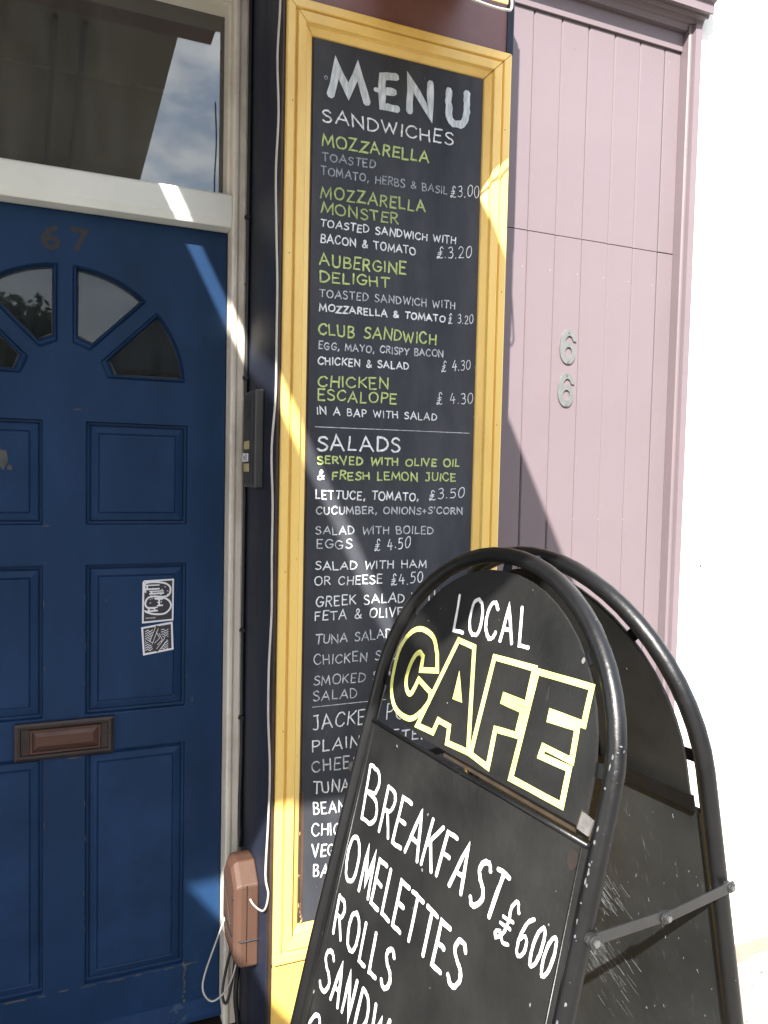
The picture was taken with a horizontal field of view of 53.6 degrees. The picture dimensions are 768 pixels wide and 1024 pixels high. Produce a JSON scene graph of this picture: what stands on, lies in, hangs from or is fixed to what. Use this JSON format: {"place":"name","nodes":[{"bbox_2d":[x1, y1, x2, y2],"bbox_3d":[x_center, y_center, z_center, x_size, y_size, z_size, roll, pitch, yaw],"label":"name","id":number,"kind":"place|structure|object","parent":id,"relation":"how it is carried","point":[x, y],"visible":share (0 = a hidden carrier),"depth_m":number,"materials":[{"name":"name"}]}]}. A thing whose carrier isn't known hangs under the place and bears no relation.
{"place":"outdoors","nodes":[
{"label":"outdoors","id":0,"kind":"place"},
{"bbox_2d":[737,950,767,1023],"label":"pavement","id":1,"kind":"structure","parent":0,"point":[753,974],"depth_m":2.47,"materials":[{"name":"concrete"}]},
{"bbox_2d":[239,0,514,1023],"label":"shop pier","id":2,"kind":"structure","parent":1,"relation":"on","point":[267,992],"depth_m":1.72,"materials":[{"name":"black paint"}]},
{"bbox_2d":[0,0,248,1023],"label":"door frame","id":3,"kind":"object","parent":2,"relation":"attached to","point":[134,110],"visible":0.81,"depth_m":1.81,"materials":[{"name":"beige paint"}]},
{"bbox_2d":[0,202,227,1023],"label":"front door","id":4,"kind":"structure","parent":3,"relation":"attached to","point":[112,354],"depth_m":1.82,"materials":[{"name":"blue paint"}]},
{"bbox_2d":[141,622,173,655],"bbox_3d":[-0.555,0.310,1.863,0.077,0.080,0.003,0,3,-22],"label":"sticker","id":5,"kind":"object","parent":4,"relation":"attached to","point":[157,638],"visible":1,"depth_m":1.86,"materials":[{"name":"paper"}]},
{"bbox_2d":[142,579,173,622],"bbox_3d":[-0.552,0.218,1.860,0.074,0.107,0.002,0,3,-22],"label":"sticker","id":6,"kind":"object","parent":4,"relation":"attached to","point":[157,600],"visible":1,"depth_m":1.86,"materials":[{"name":"paper"}]},
{"bbox_2d":[238,0,252,846],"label":"black cable","id":7,"kind":"object","parent":3,"relation":"attached to","point":[248,210],"visible":0.85,"depth_m":1.85,"materials":[{"name":"black plastic"}]},
{"bbox_2d":[244,214,250,219],"bbox_3d":[-0.331,-0.712,1.840,0.014,0.009,0.021,0,3,-22],"label":"cable clip","id":8,"kind":"object","parent":3,"relation":"attached to","point":[247,216],"visible":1,"depth_m":1.83,"materials":[{"name":"black plastic"}]},
{"bbox_2d":[223,850,258,967],"bbox_3d":[-0.345,0.929,1.810,0.060,0.231,0.154,0,3,-22],"label":"junction box","id":9,"kind":"object","parent":2,"relation":"attached to","point":[240,891],"visible":1,"depth_m":1.75,"materials":[{"name":"brown plastic"}]},
{"bbox_2d":[202,917,235,1001],"bbox_3d":[-0.383,1.055,1.799,0.058,0.160,0.096,3,3,27],"label":"white cable","id":10,"kind":"object","parent":9,"relation":"hanging from","point":[216,999],"visible":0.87,"depth_m":1.79,"materials":[{"name":"white plastic"}]},
{"bbox_2d":[221,950,234,1004],"bbox_3d":[-0.375,1.105,1.833,0.034,0.133,0.061,1,3,-12],"label":"black cable","id":11,"kind":"object","parent":9,"relation":"hanging from","point":[223,983],"visible":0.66,"depth_m":1.82,"materials":[{"name":"black plastic"}]},
{"bbox_2d":[233,965,239,1023],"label":"black cable","id":12,"kind":"object","parent":9,"relation":"hanging from","point":[235,996],"visible":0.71,"depth_m":1.84,"materials":[{"name":"black plastic"}]},
{"bbox_2d":[242,389,263,487],"bbox_3d":[-0.305,-0.168,1.764,0.026,0.222,0.117,0,3,-22],"label":"intercom","id":13,"kind":"object","parent":2,"relation":"attached to","point":[252,455],"depth_m":1.72,"materials":[{"name":"grey metal"}]},
{"bbox_2d":[250,0,280,911],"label":"white cable","id":14,"kind":"object","parent":2,"relation":"attached to","point":[272,433],"visible":0.98,"depth_m":1.60,"materials":[{"name":"white plastic"}]},
{"bbox_2d":[271,0,511,966],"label":"menu board","id":15,"kind":"object","parent":2,"relation":"attached to","point":[395,177],"visible":0.86,"depth_m":1.70,"materials":[{"name":"black wood"}]},
{"bbox_2d":[493,0,507,4],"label":"cafe cornice","id":16,"kind":"structure","parent":2,"relation":"attached to","point":[503,1],"depth_m":1.51,"materials":[{"name":"yellow paint"}]},
{"bbox_2d":[471,0,512,11],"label":"white cable","id":17,"kind":"object","parent":16,"relation":"hanging from","point":[493,6],"visible":1,"depth_m":1.49,"materials":[{"name":"white plastic"}]},
{"bbox_2d":[290,546,743,1023],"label":"board","id":18,"kind":"object","parent":1,"relation":"on","point":[554,853],"visible":1,"depth_m":1.11,"materials":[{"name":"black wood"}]},
{"bbox_2d":[497,0,717,711],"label":"pink boarded front","id":19,"kind":"object","parent":1,"relation":"on","point":[604,120],"visible":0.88,"depth_m":2.32,"materials":[{"name":"paint"}]},
{"bbox_2d":[675,0,767,944],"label":"white wall","id":20,"kind":"structure","parent":1,"relation":"on","point":[722,650],"depth_m":2.51,"materials":[{"name":"white paint"}]},
{"bbox_2d":[735,936,767,961],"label":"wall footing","id":21,"kind":"object","parent":1,"relation":"on","point":[746,951],"depth_m":2.65,"materials":[{"name":"beige concrete"}]}
]}

